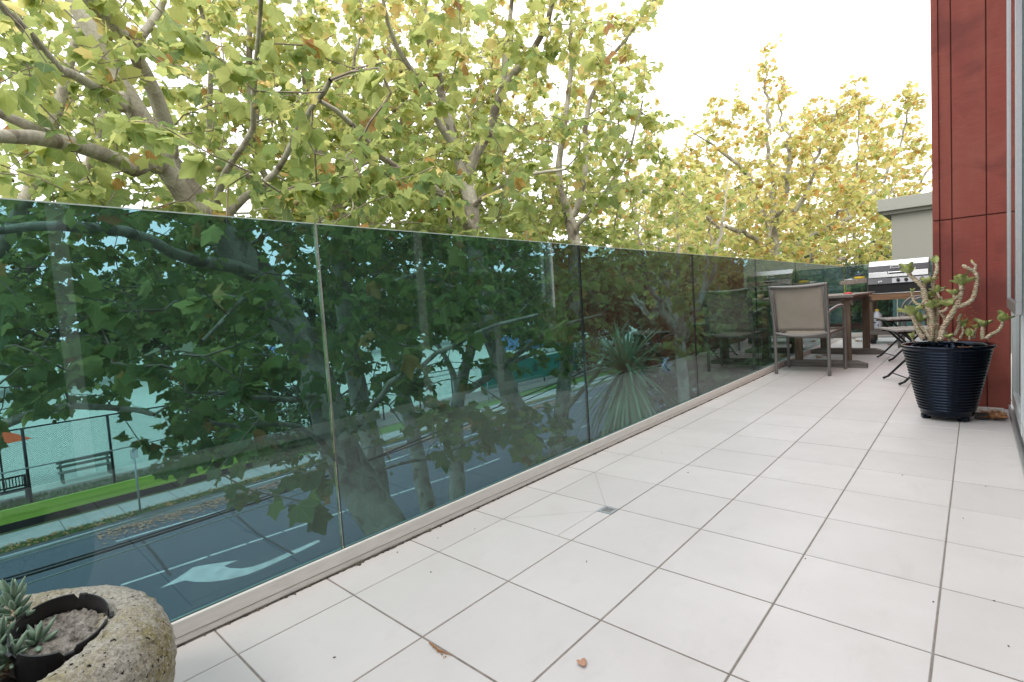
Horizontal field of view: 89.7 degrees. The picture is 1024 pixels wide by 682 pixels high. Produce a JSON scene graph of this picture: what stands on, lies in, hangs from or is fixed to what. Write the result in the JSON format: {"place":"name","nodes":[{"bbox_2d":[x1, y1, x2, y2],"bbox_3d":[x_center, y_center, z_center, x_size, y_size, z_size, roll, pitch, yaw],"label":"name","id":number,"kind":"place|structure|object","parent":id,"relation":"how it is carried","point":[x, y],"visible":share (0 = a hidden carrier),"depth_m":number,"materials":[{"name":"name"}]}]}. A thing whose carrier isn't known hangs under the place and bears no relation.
{"place":"outdoors","nodes":[
{"label":"outdoors","id":0,"kind":"place"},
{"bbox_2d":[0,0,931,263],"label":"sky","id":1,"kind":"structure","parent":0,"point":[706,47],"materials":[{"name":"white"}]},
{"bbox_2d":[174,336,1023,681],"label":"floor","id":2,"kind":"structure","parent":0,"point":[510,633],"depth_m":1.67,"materials":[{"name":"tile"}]},
{"bbox_2d":[0,585,176,681],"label":"stone bowl","id":3,"kind":"object","parent":2,"relation":"on","point":[134,640],"visible":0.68,"depth_m":0.92,"materials":[{"name":"stone"}]},
{"bbox_2d":[0,576,59,677],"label":"succulent plant","id":4,"kind":"object","parent":3,"relation":"on","point":[12,596],"visible":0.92,"depth_m":0.93,"materials":[{"name":"green plant"}]},
{"bbox_2d":[5,593,113,681],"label":"plastic pot","id":5,"kind":"object","parent":3,"relation":"in","point":[77,620],"visible":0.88,"depth_m":0.95,"materials":[{"name":"black plastic"}]},
{"bbox_2d":[429,642,450,657],"bbox_3d":[-0.195,0.807,1.345,0.086,0.006,0.020,0,5,42],"label":"dry leaf","id":6,"kind":"object","parent":2,"relation":"on","point":[437,649],"visible":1,"depth_m":1.34,"materials":[{"name":"brown plant"}]},
{"bbox_2d":[177,366,783,647],"bbox_3d":[0.904,0.599,3.457,0.033,0.010,7.700,0,5,42],"label":"kerb grime","id":7,"kind":"object","parent":2,"relation":"on","point":[346,568],"visible":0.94,"depth_m":1.95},
{"bbox_2d":[170,338,842,645],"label":"balustrade kerb","id":8,"kind":"structure","parent":2,"relation":"on","point":[206,619],"depth_m":1.98,"materials":[{"name":"beige metal"}]},
{"bbox_2d":[0,197,342,621],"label":"glass panel","id":9,"kind":"object","parent":8,"relation":"on","point":[166,437],"visible":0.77,"depth_m":1.43,"materials":[{"name":"glass"}]},
{"bbox_2d":[315,223,589,547],"bbox_3d":[-0.113,0.104,2.395,0.013,1.168,1.579,0,5,42],"label":"glass panel","id":10,"kind":"object","parent":8,"relation":"on","point":[456,367],"visible":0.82,"depth_m":2.18,"materials":[{"name":"glass"}]},
{"bbox_2d":[579,245,697,441],"bbox_3d":[0.948,-0.041,3.569,0.013,1.168,1.582,0,5,42],"label":"glass panel","id":11,"kind":"object","parent":8,"relation":"on","point":[638,312],"visible":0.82,"depth_m":3.42,"materials":[{"name":"glass"}]},
{"bbox_2d":[692,254,758,395],"bbox_3d":[2.007,-0.187,4.742,0.013,1.168,1.576,0,5,42],"label":"glass panel","id":12,"kind":"object","parent":8,"relation":"on","point":[725,304],"visible":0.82,"depth_m":4.63,"materials":[{"name":"glass"}]},
{"bbox_2d":[755,259,795,369],"bbox_3d":[3.065,-0.332,5.913,0.013,1.168,1.577,0,5,42],"label":"glass panel","id":13,"kind":"object","parent":8,"relation":"on","point":[774,273],"visible":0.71,"depth_m":5.61,"materials":[{"name":"glass"}]},
{"bbox_2d":[796,262,823,350],"bbox_3d":[4.123,-0.477,7.084,0.013,1.168,1.577,0,5,42],"label":"glass panel","id":14,"kind":"object","parent":8,"relation":"on","point":[807,273],"visible":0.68,"depth_m":6.98,"materials":[{"name":"glass"}]},
{"bbox_2d":[823,265,843,338],"bbox_3d":[5.173,-0.622,8.246,0.013,1.168,1.552,0,5,42],"label":"glass panel","id":15,"kind":"object","parent":8,"relation":"on","point":[833,276],"visible":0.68,"depth_m":8.22,"materials":[{"name":"glass"}]},
{"bbox_2d":[576,658,585,666],"bbox_3d":[0.173,0.787,1.259,0.024,0.002,0.030,-5,4,-15],"label":"dry leaf","id":16,"kind":"object","parent":2,"relation":"on","point":[582,661],"visible":1,"depth_m":1.26,"materials":[{"name":"brown plant"}]},
{"bbox_2d":[597,506,618,514],"bbox_3d":[0.408,0.725,2.182,0.066,0.020,0.066,0,5,42],"label":"floor drain","id":17,"kind":"object","parent":2,"relation":"in","point":[613,509],"visible":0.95,"depth_m":2.18,"materials":[{"name":"metal"}]},
{"bbox_2d":[768,282,846,375],"bbox_3d":[3.089,-0.134,5.392,0.630,0.930,0.702,0,5,44],"label":"patio armchair","id":18,"kind":"object","parent":2,"relation":"on","point":[799,311],"visible":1,"depth_m":5.20,"materials":[{"name":"fabric"}]},
{"bbox_2d":[784,291,883,367],"bbox_3d":[3.955,-0.175,6.262,0.810,0.785,1.726,0,5,42],"label":"outdoor table","id":19,"kind":"object","parent":2,"relation":"on","point":[848,300],"visible":0.56,"depth_m":5.86,"materials":[{"name":"brown wood"}]},
{"bbox_2d":[839,278,931,343],"bbox_3d":[5.642,-0.465,7.574,1.314,0.975,0.525,0,5,42],"label":"barbecue trolley","id":20,"kind":"object","parent":2,"relation":"on","point":[874,333],"visible":0.27,"depth_m":7.56,"materials":[{"name":"wood"}]},
{"bbox_2d":[854,274,864,278],"bbox_3d":[5.237,-0.976,7.752,0.144,0.080,0.144,0,5,42],"label":"sponge tub","id":21,"kind":"object","parent":20,"relation":"on","point":[859,276],"visible":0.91,"depth_m":7.71,"materials":[{"name":"yellow plastic"}]},
{"bbox_2d":[873,309,881,328],"bbox_3d":[5.397,-0.326,7.605,0.126,0.292,0.128,0,5,42],"label":"plastic bottle","id":22,"kind":"object","parent":20,"relation":"on","point":[877,314],"visible":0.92,"depth_m":7.57,"materials":[{"name":"white plastic"}]},
{"bbox_2d":[868,257,932,293],"bbox_3d":[5.629,-0.943,7.457,0.726,0.476,0.538,0,5,42],"label":"gas barbecue","id":23,"kind":"object","parent":20,"relation":"on","point":[887,276],"visible":0.87,"depth_m":7.34,"materials":[{"name":"metal"}]},
{"bbox_2d":[851,333,924,336],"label":"end kerb","id":24,"kind":"structure","parent":2,"relation":"on","point":[856,334],"depth_m":8.71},
{"bbox_2d":[845,264,896,332],"bbox_3d":[6.005,-0.702,8.615,0.708,1.163,0.013,0,5,42],"label":"glass panel","id":25,"kind":"object","parent":24,"relation":"on","point":[887,308],"visible":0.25,"depth_m":8.69,"materials":[{"name":"glass"}]},
{"bbox_2d":[898,260,932,326],"bbox_3d":[6.539,-0.705,8.132,0.708,1.163,0.013,0,5,42],"label":"glass panel","id":26,"kind":"object","parent":24,"relation":"on","point":[900,303],"depth_m":8.27,"materials":[{"name":"glass"}]},
{"bbox_2d":[874,315,926,360],"bbox_3d":[4.496,-0.032,5.872,0.496,0.478,0.420,-2,4,18],"label":"folding stool","id":27,"kind":"object","parent":2,"relation":"on","point":[893,320],"visible":0.63,"depth_m":5.83,"materials":[{"name":"black metal"}]},
{"bbox_2d":[879,325,927,384],"bbox_3d":[3.572,0.118,4.491,0.496,0.478,0.420,-2,4,18],"label":"folding stool","id":28,"kind":"object","parent":2,"relation":"on","point":[904,330],"visible":0.45,"depth_m":4.53,"materials":[{"name":"black metal"}]},
{"bbox_2d":[898,295,925,351],"bbox_3d":[5.345,-0.353,6.514,0.702,0.930,0.630,-1,4,32],"label":"patio armchair","id":29,"kind":"object","parent":2,"relation":"on","point":[917,297],"visible":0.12,"depth_m":6.84,"materials":[{"name":"fabric"}]},
{"bbox_2d":[900,341,996,421],"bbox_3d":[2.760,0.255,3.267,0.470,0.476,0.470,0,5,42],"label":"glazed pot","id":30,"kind":"object","parent":2,"relation":"on","point":[948,379],"visible":0.99,"depth_m":3.14,"materials":[{"name":"black ceramic"}]},
{"bbox_2d":[897,255,1015,342],"bbox_3d":[2.739,-0.267,3.222,0.541,0.559,0.270,-2,4,20],"label":"potted succulent","id":31,"kind":"object","parent":30,"relation":"in","point":[933,332],"visible":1,"depth_m":3.25,"materials":[{"name":"green plant"}]},
{"bbox_2d":[930,0,1010,408],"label":"red clad wall","id":32,"kind":"structure","parent":2,"relation":"on","point":[969,116],"depth_m":3.40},
{"bbox_2d":[974,412,988,419],"bbox_3d":[2.923,0.468,3.201,0.060,0.040,0.050,-2,4,25],"label":"brick offcut","id":33,"kind":"object","parent":2,"relation":"on","point":[980,415],"visible":0.9,"depth_m":3.19,"materials":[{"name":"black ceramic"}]},
{"bbox_2d":[975,406,1004,412],"bbox_3d":[3.102,0.459,3.360,0.172,0.012,0.255,0,5,42],"label":"threshold","id":34,"kind":"object","parent":2,"relation":"on","point":[990,408],"visible":0.27,"depth_m":3.38,"materials":[{"name":"metal"}]},
{"bbox_2d":[977,408,1007,418],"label":"leaf litter","id":35,"kind":"object","parent":2,"relation":"on","point":[997,414],"visible":0.81,"depth_m":3.17,"materials":[{"name":"brown plant"}]},
{"bbox_2d":[1008,0,1023,474],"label":"sliding door","id":36,"kind":"structure","parent":2,"relation":"on","point":[1016,412],"depth_m":2.76,"materials":[{"name":"metal"}]},
{"bbox_2d":[754,234,847,264],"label":"evergreen tree","id":37,"kind":"object","parent":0,"point":[844,260],"depth_m":76.03,"materials":[{"name":"green plant"}]},
{"label":"ground","id":38,"kind":"structure","parent":0,"visible":0},
{"bbox_2d":[0,0,278,217],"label":"plane tree","id":39,"kind":"object","parent":38,"relation":"on","point":[52,122],"visible":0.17,"depth_m":4.40,"materials":[{"name":"green plant"}]},
{"bbox_2d":[34,0,463,350],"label":"plane tree","id":40,"kind":"object","parent":38,"relation":"on","point":[248,38],"visible":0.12,"depth_m":7.15,"materials":[{"name":"green plant"}]},
{"bbox_2d":[259,0,518,303],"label":"plane tree","id":41,"kind":"object","parent":38,"relation":"on","point":[347,41],"visible":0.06,"depth_m":9.65,"materials":[{"name":"green plant"}]},
{"bbox_2d":[396,0,622,246],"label":"plane tree","id":42,"kind":"object","parent":38,"relation":"on","point":[567,177],"visible":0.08,"depth_m":10.95,"materials":[{"name":"green plant"}]},
{"bbox_2d":[581,162,719,251],"bbox_3d":[8.894,-3.939,33.022,9.083,14.445,8.516,-2,4,20],"label":"plane tree","id":43,"kind":"object","parent":38,"relation":"on","point":[623,204],"visible":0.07,"depth_m":31.50,"materials":[{"name":"yellow plant"}]},
{"bbox_2d":[620,162,780,258],"bbox_3d":[9.558,-2.421,25.483,7.238,12.278,7.720,-4,4,-7],"label":"plane tree","id":44,"kind":"object","parent":38,"relation":"on","point":[726,231],"visible":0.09,"depth_m":24.70,"materials":[{"name":"green plant"}]},
{"bbox_2d":[667,169,814,258],"bbox_3d":[14.471,-3.960,33.261,8.090,13.723,8.629,-6,4,-32],"label":"plane tree","id":45,"kind":"object","parent":38,"relation":"on","point":[732,186],"visible":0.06,"depth_m":31.60,"materials":[{"name":"yellow plant"}]},
{"bbox_2d":[734,161,879,263],"bbox_3d":[21.716,-5.430,37.719,9.537,15.167,8.942,-5,4,-17],"label":"plane tree","id":46,"kind":"object","parent":38,"relation":"on","point":[787,230],"visible":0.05,"depth_m":36.49,"materials":[{"name":"yellow plant"}]},
{"bbox_2d":[819,237,850,259],"bbox_3d":[20.727,-2.124,33.051,1.900,9.000,0.340,0,5,42],"label":"power pole","id":47,"kind":"object","parent":38,"relation":"on","point":[838,258],"visible":0.17,"depth_m":32.55,"materials":[{"name":"grey wood"}]},
{"bbox_2d":[829,246,891,278],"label":"evergreen tree","id":48,"kind":"object","parent":38,"relation":"on","point":[853,264],"depth_m":21.70,"materials":[{"name":"green plant"}]},
{"bbox_2d":[799,138,931,264],"bbox_3d":[15.282,-2.104,20.466,6.813,11.556,7.266,-4,4,2],"label":"plane tree","id":49,"kind":"object","parent":38,"relation":"on","point":[909,185],"visible":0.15,"depth_m":20.06,"materials":[{"name":"yellow plant"}]},
{"bbox_2d":[853,231,891,262],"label":"evergreen tree","id":50,"kind":"object","parent":38,"relation":"on","point":[886,246],"depth_m":77.55,"materials":[{"name":"green plant"}]},
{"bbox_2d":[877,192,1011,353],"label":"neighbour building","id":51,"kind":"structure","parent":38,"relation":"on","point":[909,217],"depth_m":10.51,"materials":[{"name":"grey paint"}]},
{"bbox_2d":[1011,354,1011,399],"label":"building","id":52,"kind":"structure","parent":38,"relation":"on","point":[1011,376],"depth_m":5.78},
{"bbox_3d":[0.720,-2.465,0.333,0.350,1.860,7.399,0,5,42],"label":"upper facade","id":53,"kind":"object","parent":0,"visible":0},
{"bbox_2d":[1006,0,1022,314],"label":"window screen","id":54,"kind":"object","parent":53,"relation":"attached to","point":[1014,21],"depth_m":2.15,"materials":[{"name":"grey glass"}]},
{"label":"near footpath","id":55,"kind":"structure","parent":0,"visible":0},
{"bbox_2d":[0,0,552,485],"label":"plane tree","id":56,"kind":"object","parent":55,"relation":"on","point":[188,176],"visible":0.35,"depth_m":4.05,"materials":[{"name":"green plant"}]},
{"bbox_2d":[299,0,642,259],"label":"plane tree","id":57,"kind":"object","parent":55,"relation":"on","point":[508,46],"visible":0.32,"depth_m":6.35,"materials":[{"name":"green plant"}]},
{"bbox_2d":[444,0,711,254],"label":"plane tree","id":58,"kind":"object","parent":55,"relation":"on","point":[650,124],"visible":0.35,"depth_m":9.04,"materials":[{"name":"green plant"}]},
{"bbox_2d":[606,154,748,255],"bbox_3d":[4.400,0.033,13.795,3.735,9.614,3.678,-5,4,-19],"label":"plane tree","id":59,"kind":"object","parent":55,"relation":"on","point":[681,236],"visible":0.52,"depth_m":13.10,"materials":[{"name":"yellow plant"}]},
{"bbox_2d":[639,32,930,292],"bbox_3d":[9.059,-3.159,18.493,9.044,14.738,9.196,0,5,42],"label":"plane tree","id":60,"kind":"object","parent":55,"relation":"on","point":[776,220],"visible":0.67,"depth_m":16.93,"materials":[{"name":"yellow plant"}]},
{"bbox_2d":[740,99,931,264],"bbox_3d":[16.315,-3.944,25.828,8.516,14.445,9.083,0,5,42],"label":"plane tree","id":61,"kind":"object","parent":55,"relation":"on","point":[895,171],"visible":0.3,"depth_m":23.83,"materials":[{"name":"yellow plant"}]}
]}

